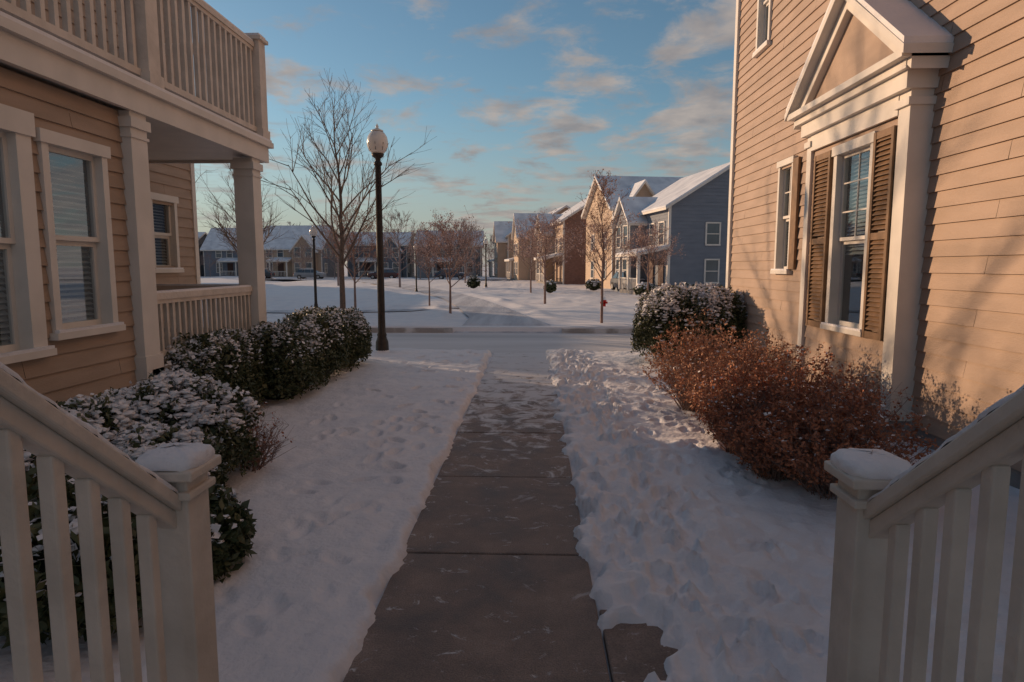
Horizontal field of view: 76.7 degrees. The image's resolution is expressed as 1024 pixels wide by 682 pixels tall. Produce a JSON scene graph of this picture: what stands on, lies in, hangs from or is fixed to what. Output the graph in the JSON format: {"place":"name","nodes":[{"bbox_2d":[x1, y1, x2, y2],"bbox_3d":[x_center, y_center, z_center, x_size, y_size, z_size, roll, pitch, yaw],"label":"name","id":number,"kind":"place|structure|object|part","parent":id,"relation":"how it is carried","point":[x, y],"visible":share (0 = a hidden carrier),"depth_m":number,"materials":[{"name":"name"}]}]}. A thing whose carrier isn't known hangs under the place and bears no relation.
{"place":"outdoors","nodes":[
{"label":"outdoors","id":0,"kind":"place"},
{"bbox_2d":[202,306,457,312],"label":"park path","id":1,"kind":"structure","parent":0,"point":[281,311],"depth_m":28.10,"materials":[{"name":"grey concrete"}]},
{"bbox_2d":[279,278,514,279],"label":"street","id":2,"kind":"structure","parent":0,"point":[430,279],"depth_m":90.73,"materials":[{"name":"grey asphalt"}]},
{"bbox_2d":[265,269,274,278],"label":"parked sedan","id":3,"kind":"object","parent":2,"relation":"on","point":[267,274],"visible":0.24,"depth_m":95.55,"materials":[{"name":"paint"}]},
{"bbox_2d":[293,269,326,278],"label":"parked hatchback","id":4,"kind":"object","parent":2,"relation":"on","point":[300,274],"visible":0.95,"depth_m":94.92,"materials":[{"name":"paint"}]},
{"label":"windows","id":5,"kind":"part","parent":4,"relation":"part of","materials":[{"name":"grey glass"}]},
{"bbox_2d":[367,269,398,278],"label":"parked car","id":6,"kind":"object","parent":2,"relation":"on","point":[391,273],"visible":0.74,"depth_m":94.15,"materials":[{"name":"paint"}]},
{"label":"windows","id":7,"kind":"part","parent":6,"relation":"part of","materials":[{"name":"black glass"}]},
{"bbox_2d":[435,269,463,278],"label":"parked wagon","id":8,"kind":"object","parent":2,"relation":"on","point":[442,276],"visible":0.64,"depth_m":93.21,"materials":[{"name":"paint"}]},
{"bbox_2d":[348,278,558,332],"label":"snowy lane","id":9,"kind":"structure","parent":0,"point":[478,311],"depth_m":26.68,"materials":[{"name":"white snow"}]},
{"bbox_2d":[190,0,735,266],"label":"sky","id":10,"kind":"structure","parent":0,"point":[523,101],"materials":[{"name":"blue"}]},
{"bbox_2d":[369,332,648,353],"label":"snowy road","id":11,"kind":"structure","parent":0,"point":[493,343],"depth_m":18.32,"materials":[{"name":"white snow"}]},
{"bbox_2d":[0,267,1019,681],"bbox_3d":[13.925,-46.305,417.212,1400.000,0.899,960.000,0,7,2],"label":"snowy ground","id":12,"kind":"structure","parent":0,"point":[704,553],"depth_m":5.10,"materials":[{"name":"white snow"}]},
{"bbox_2d":[0,362,220,681],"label":"stair railing","id":13,"kind":"object","parent":12,"relation":"on","point":[161,492],"visible":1,"depth_m":1.56,"materials":[{"name":"paint"}]},
{"bbox_2d":[0,460,256,648],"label":"holly bush","id":14,"kind":"object","parent":12,"relation":"on","point":[232,526],"visible":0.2,"depth_m":3.46,"materials":[{"name":"green plant"}]},
{"bbox_2d":[0,0,273,403],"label":"tan apartment house with balcony","id":15,"kind":"structure","parent":12,"relation":"on","point":[114,129],"depth_m":6.49,"materials":[{"name":"beige wood"}]},
{"bbox_2d":[0,152,167,342],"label":"window interior","id":16,"kind":"structure","parent":15,"relation":"in","point":[84,168],"depth_m":6.29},
{"bbox_2d":[23,367,264,486],"bbox_3d":[-3.171,0.820,5.268,1.782,1.088,2.444,0,7,2],"label":"evergreen bush","id":17,"kind":"object","parent":12,"relation":"on","point":[135,422],"visible":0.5,"depth_m":5.27,"materials":[{"name":"green plant"}]},
{"bbox_2d":[198,232,207,275],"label":"slate townhouse","id":18,"kind":"structure","parent":12,"relation":"on","point":[202,235],"depth_m":118.19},
{"bbox_2d":[200,228,237,276],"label":"grey townhouse","id":19,"kind":"structure","parent":12,"relation":"on","point":[227,263],"depth_m":114.19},
{"bbox_2d":[215,251,232,272],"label":"window frame","id":20,"kind":"structure","parent":19,"relation":"in","point":[215,251],"depth_m":113.95,"materials":[{"name":"beige paint"}]},
{"bbox_2d":[216,251,231,271],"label":"window glass","id":21,"kind":"structure","parent":19,"relation":"in","point":[218,253],"depth_m":113.98,"materials":[{"name":"grey glass"}]},
{"bbox_2d":[227,263,233,275],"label":"front door","id":22,"kind":"structure","parent":19,"relation":"in","point":[229,265],"depth_m":114.26,"materials":[{"name":"paint"}]},
{"bbox_2d":[196,163,287,251],"bbox_3d":[-16.025,-6.696,38.682,5.695,8.612,5.606,0,7,2],"label":"bare tree","id":23,"kind":"object","parent":12,"relation":"on","point":[232,238],"visible":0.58,"depth_m":38.47,"materials":[{"name":"brown plant"}]},
{"bbox_2d":[216,207,276,255],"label":"bare tree","id":24,"kind":"object","parent":12,"relation":"on","point":[268,253],"visible":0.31,"depth_m":59.56,"materials":[{"name":"brown plant"}]},
{"bbox_2d":[231,399,293,472],"bbox_3d":[-2.537,0.903,6.222,0.852,0.785,0.901,0,7,2],"label":"dry shrub","id":25,"kind":"object","parent":12,"relation":"on","point":[263,448],"visible":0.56,"depth_m":6.25,"materials":[{"name":"red plant"}]},
{"bbox_2d":[164,305,372,404],"bbox_3d":[-3.433,0.140,10.259,1.246,1.285,6.318,0,7,2],"label":"evergreen hedge","id":26,"kind":"object","parent":12,"relation":"on","point":[298,352],"visible":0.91,"depth_m":9.04,"materials":[{"name":"green plant"}]},
{"bbox_2d":[263,225,338,276],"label":"blue townhouse","id":27,"kind":"structure","parent":12,"relation":"on","point":[286,267],"depth_m":107.15,"materials":[{"name":"grey"}]},
{"bbox_2d":[278,263,283,275],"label":"front door","id":28,"kind":"structure","parent":27,"relation":"in","point":[280,266],"depth_m":107.15,"materials":[{"name":"paint"}]},
{"bbox_2d":[266,247,336,272],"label":"window frame","id":29,"kind":"structure","parent":27,"relation":"in","point":[294,247],"depth_m":106.85,"materials":[{"name":"beige paint"}]},
{"bbox_2d":[266,248,336,272],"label":"window glass","id":30,"kind":"structure","parent":27,"relation":"in","point":[308,266],"depth_m":105.96,"materials":[{"name":"glass"}]},
{"bbox_2d":[309,225,317,309],"bbox_3d":[-8.566,-3.137,28.125,0.337,3.767,0.337,3,7,28],"label":"street lamp","id":31,"kind":"object","parent":12,"relation":"on","point":[313,231],"visible":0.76,"depth_m":28.07,"materials":[{"name":"metal"}]},
{"bbox_2d":[292,206,371,285],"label":"bare tree","id":32,"kind":"object","parent":12,"relation":"on","point":[322,222],"visible":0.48,"depth_m":65.99,"materials":[{"name":"brown plant"}]},
{"bbox_2d":[198,219,494,279],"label":"distant bare trees","id":33,"kind":"object","parent":12,"relation":"on","point":[362,246],"visible":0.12,"depth_m":103.15,"materials":[{"name":"brown plant"}]},
{"bbox_2d":[261,69,436,308],"bbox_3d":[-7.326,-5.952,26.171,8.754,10.009,6.320,0,7,2],"label":"bare maple tree","id":34,"kind":"object","parent":12,"relation":"on","point":[342,259],"visible":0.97,"depth_m":26.08,"materials":[{"name":"brown plant"}]},
{"bbox_2d":[311,198,404,307],"bbox_3d":[-7.644,-4.141,31.057,4.383,5.287,4.317,-4,8,-32],"label":"crabapple tree","id":35,"kind":"object","parent":12,"relation":"on","point":[369,227],"visible":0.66,"depth_m":30.85,"materials":[{"name":"brown plant"}]},
{"bbox_2d":[367,124,389,352],"bbox_3d":[-2.939,-2.214,14.396,0.455,5.090,0.455,3,7,28],"label":"street lamp","id":36,"kind":"object","parent":12,"relation":"on","point":[377,142],"visible":0.91,"depth_m":14.31,"materials":[{"name":"metal"}]},
{"bbox_2d":[345,232,414,277],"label":"grey townhouse","id":37,"kind":"structure","parent":12,"relation":"on","point":[408,270],"depth_m":111.95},
{"bbox_2d":[364,263,369,275],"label":"front door","id":38,"kind":"structure","parent":37,"relation":"in","point":[367,266],"depth_m":112.02,"materials":[{"name":"paint"}]},
{"bbox_2d":[352,248,413,272],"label":"window frame","id":39,"kind":"structure","parent":37,"relation":"in","point":[354,248],"depth_m":111.75,"materials":[{"name":"beige paint"}]},
{"bbox_2d":[354,248,413,272],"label":"window glass","id":40,"kind":"structure","parent":37,"relation":"in","point":[395,267],"depth_m":111.07,"materials":[{"name":"grey glass"}]},
{"bbox_2d":[367,209,433,286],"bbox_3d":[-10.062,-8.134,57.831,6.233,7.066,5.120,-1,7,-8],"label":"bare tree","id":41,"kind":"object","parent":12,"relation":"on","point":[398,231],"visible":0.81,"depth_m":57.73,"materials":[{"name":"brown plant"}]},
{"bbox_2d":[413,244,417,291],"bbox_3d":[-7.104,-5.381,47.962,0.328,3.665,0.328,3,7,28],"label":"street lamp","id":42,"kind":"object","parent":12,"relation":"on","point":[416,289],"visible":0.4,"depth_m":47.95,"materials":[{"name":"metal"}]},
{"bbox_2d":[203,327,642,351],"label":"kerb","id":43,"kind":"structure","parent":12,"relation":"on","point":[564,330],"depth_m":20.62,"materials":[{"name":"concrete"}]},
{"bbox_2d":[398,224,472,305],"bbox_3d":[-3.915,-3.481,30.403,2.800,4.127,3.642,3,7,27],"label":"crabapple tree","id":44,"kind":"object","parent":12,"relation":"on","point":[425,256],"visible":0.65,"depth_m":30.88,"materials":[{"name":"brown plant"}]},
{"bbox_2d":[414,230,483,277],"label":"slate townhouse","id":45,"kind":"structure","parent":12,"relation":"on","point":[434,271],"depth_m":109.95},
{"bbox_2d":[426,248,472,272],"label":"window glass","id":46,"kind":"structure","parent":45,"relation":"in","point":[469,266],"depth_m":109.14,"materials":[{"name":"glass"}]},
{"bbox_2d":[425,247,482,272],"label":"window frame","id":47,"kind":"structure","parent":45,"relation":"in","point":[456,247],"depth_m":109.14,"materials":[{"name":"beige paint"}]},
{"bbox_2d":[407,205,497,313],"bbox_3d":[-2.329,-3.042,25.473,3.681,4.387,3.146,0,7,2],"label":"crabapple tree","id":48,"kind":"object","parent":12,"relation":"on","point":[446,240],"visible":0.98,"depth_m":25.26,"materials":[{"name":"brown plant"}]},
{"bbox_2d":[448,218,490,282],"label":"bare tree","id":49,"kind":"object","parent":12,"relation":"on","point":[475,228],"visible":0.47,"depth_m":75.60,"materials":[{"name":"brown plant"}]},
{"bbox_2d":[466,275,480,288],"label":"evergreen shrub","id":50,"kind":"object","parent":12,"relation":"on","point":[473,281],"visible":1,"depth_m":55.62,"materials":[{"name":"green plant"}]},
{"bbox_2d":[484,238,487,287],"bbox_3d":[-2.408,-7.198,59.681,0.410,4.581,0.410,3,7,28],"label":"street lamp","id":51,"kind":"object","parent":12,"relation":"on","point":[485,242],"visible":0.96,"depth_m":59.65,"materials":[{"name":"metal"}]},
{"bbox_2d":[487,221,513,277],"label":"straw townhouse","id":52,"kind":"structure","parent":12,"relation":"on","point":[502,232],"depth_m":103.67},
{"bbox_2d":[494,247,496,273],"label":"window frame","id":53,"kind":"structure","parent":52,"relation":"in","point":[494,247],"depth_m":106.15,"materials":[{"name":"beige paint"}]},
{"bbox_2d":[506,226,561,292],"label":"crabapple tree","id":54,"kind":"object","parent":12,"relation":"on","point":[530,263],"visible":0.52,"depth_m":47.59,"materials":[{"name":"brown plant"}]},
{"bbox_2d":[504,205,569,279],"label":"beige townhouse","id":55,"kind":"structure","parent":12,"relation":"on","point":[521,271],"depth_m":87.90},
{"bbox_2d":[514,245,516,273],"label":"window glass","id":56,"kind":"structure","parent":55,"relation":"in","point":[516,245],"depth_m":90.65,"materials":[{"name":"grey glass"}]},
{"bbox_2d":[514,230,517,274],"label":"window frame","id":57,"kind":"structure","parent":55,"relation":"in","point":[515,230],"depth_m":89.29,"materials":[{"name":"beige paint"}]},
{"bbox_2d":[508,208,584,303],"bbox_3d":[1.784,-4.399,34.143,4.264,5.091,4.056,0,7,2],"label":"crabapple tree","id":58,"kind":"object","parent":12,"relation":"on","point":[555,223],"visible":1,"depth_m":33.46,"materials":[{"name":"brown plant"}]},
{"bbox_2d":[542,280,556,292],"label":"evergreen shrub","id":59,"kind":"object","parent":12,"relation":"on","point":[551,286],"visible":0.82,"depth_m":46.48,"materials":[{"name":"green plant"}]},
{"bbox_2d":[534,198,586,283],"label":"brick townhouse","id":60,"kind":"structure","parent":12,"relation":"on","point":[572,270],"depth_m":70.64,"materials":[{"name":"brown brick"}]},
{"bbox_2d":[537,229,561,268],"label":"window frame","id":61,"kind":"structure","parent":60,"relation":"in","point":[539,229],"depth_m":72.68,"materials":[{"name":"beige paint"}]},
{"bbox_2d":[556,261,561,281],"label":"front door","id":62,"kind":"structure","parent":60,"relation":"in","point":[560,267],"depth_m":71.99,"materials":[{"name":"paint"}]},
{"bbox_2d":[585,278,600,290],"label":"evergreen shrub","id":63,"kind":"object","parent":12,"relation":"on","point":[593,284],"visible":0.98,"depth_m":51.29,"materials":[{"name":"green plant"}]},
{"bbox_2d":[564,209,637,277],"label":"crabapple tree","id":64,"kind":"object","parent":12,"relation":"on","point":[606,235],"visible":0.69,"depth_m":43.20,"materials":[{"name":"brown plant"}]},
{"bbox_2d":[564,168,639,322],"bbox_3d":[2.971,-2.990,21.337,2.613,5.235,2.143,0,7,2],"label":"young street tree","id":65,"kind":"object","parent":12,"relation":"on","point":[601,242],"visible":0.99,"depth_m":21.00,"materials":[{"name":"brown plant"}]},
{"bbox_2d":[600,297,607,306],"bbox_3d":[4.309,-1.796,30.346,0.340,0.592,0.295,0,7,2],"label":"fire hydrant","id":66,"kind":"object","parent":12,"relation":"on","point":[605,302],"visible":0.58,"depth_m":30.30,"materials":[{"name":"red metal"}]},
{"bbox_2d":[610,271,646,289],"bbox_3d":[9.082,-4.707,50.555,1.850,1.530,4.470,-1,7,-8],"label":"parked compact car","id":67,"kind":"object","parent":12,"relation":"on","point":[614,281],"visible":0.44,"depth_m":50.34,"materials":[{"name":"paint"}]},
{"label":"windows","id":68,"kind":"part","parent":67,"relation":"part of","materials":[{"name":"grey glass"}]},
{"bbox_2d":[581,175,683,288],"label":"tan townhouse","id":69,"kind":"structure","parent":12,"relation":"on","point":[643,186],"depth_m":58.74,"materials":[{"name":"wood"}]},
{"bbox_2d":[590,232,606,279],"bbox_3d":[13.970,-9.029,59.333,11.860,6.700,7.780,-1,7,-8],"label":"window frame","id":70,"kind":"structure","parent":69,"relation":"in","point":[603,232],"depth_m":61.31,"materials":[{"name":"beige paint"}]},
{"bbox_2d":[591,236,605,277],"bbox_3d":[13.971,-9.029,59.326,11.690,6.500,7.595,-1,7,-8],"label":"window glass","id":71,"kind":"structure","parent":69,"relation":"in","point":[593,236],"depth_m":61.99,"materials":[{"name":"glass"}]},
{"bbox_2d":[633,281,654,296],"bbox_3d":[8.319,-3.259,40.665,1.452,1.019,1.419,0,7,2],"label":"evergreen shrub","id":72,"kind":"object","parent":12,"relation":"on","point":[641,287],"visible":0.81,"depth_m":40.33,"materials":[{"name":"green plant"}]},
{"bbox_2d":[618,219,685,290],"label":"crabapple tree","id":73,"kind":"object","parent":12,"relation":"on","point":[646,247],"visible":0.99,"depth_m":35.48,"materials":[{"name":"brown plant"}]},
{"bbox_2d":[611,162,729,294],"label":"blue townhouse","id":74,"kind":"structure","parent":12,"relation":"on","point":[691,211],"depth_m":44.62,"materials":[{"name":"grey"}]},
{"bbox_2d":[649,259,663,286],"bbox_3d":[10.354,-4.782,46.553,0.060,2.200,2.900,-1,7,-8],"label":"front door","id":75,"kind":"structure","parent":74,"relation":"in","point":[661,272],"depth_m":45.95,"materials":[{"name":"paint"}]},
{"bbox_2d":[616,223,718,281],"bbox_3d":[13.029,-6.615,48.911,8.445,4.100,8.690,-1,7,-8],"label":"window glass","id":76,"kind":"structure","parent":74,"relation":"in","point":[711,265],"depth_m":44.81,"materials":[{"name":"grey glass"}]},
{"bbox_2d":[616,221,720,283],"bbox_3d":[13.036,-6.616,48.912,8.630,4.300,8.860,-1,7,-8],"label":"window frame","id":77,"kind":"structure","parent":74,"relation":"in","point":[719,223],"depth_m":44.78,"materials":[{"name":"beige paint"}]},
{"bbox_2d":[630,281,747,359],"bbox_3d":[3.627,-0.406,13.239,2.424,1.636,1.568,0,7,2],"label":"evergreen hedge","id":78,"kind":"object","parent":12,"relation":"on","point":[659,308],"visible":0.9,"depth_m":12.79,"materials":[{"name":"green plant"}]},
{"bbox_2d":[637,308,809,420],"bbox_3d":[2.729,0.343,8.146,2.181,1.454,2.862,0,7,2],"label":"barberry bush","id":79,"kind":"object","parent":12,"relation":"on","point":[687,376],"visible":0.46,"depth_m":8.19,"materials":[{"name":"brown plant"}]},
{"bbox_2d":[684,339,939,499],"bbox_3d":[2.687,0.668,6.016,1.834,1.300,2.713,0,7,2],"label":"barberry bush","id":80,"kind":"object","parent":12,"relation":"on","point":[766,429],"visible":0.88,"depth_m":5.69,"materials":[{"name":"red plant"}]},
{"bbox_2d":[756,328,896,432],"bbox_3d":[3.730,0.477,8.130,1.159,1.192,2.687,0,7,2],"label":"dry shrub","id":81,"kind":"object","parent":12,"relation":"on","point":[863,373],"visible":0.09,"depth_m":7.29,"materials":[{"name":"brown plant"}]},
{"bbox_2d":[725,0,1023,488],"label":"tan apartment house with bay","id":82,"kind":"structure","parent":12,"relation":"on","point":[876,196],"depth_m":7.13,"materials":[{"name":"beige wood"}]},
{"bbox_2d":[766,7,869,322],"bbox_3d":[4.731,-3.617,9.859,0.422,6.580,5.035,1,7,5],"label":"window interior","id":83,"kind":"structure","parent":82,"relation":"in","point":[853,266],"depth_m":8.60,"materials":[{"name":"grey glass"}]},
{"bbox_2d":[824,384,1023,681],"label":"stair railing","id":84,"kind":"object","parent":12,"relation":"on","point":[885,500],"visible":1,"depth_m":1.57,"materials":[{"name":"paint"}]},
{"bbox_2d":[343,353,677,681],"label":"concrete path","id":85,"kind":"structure","parent":0,"point":[490,580],"depth_m":4.20,"materials":[{"name":"grey concrete"}]}
]}

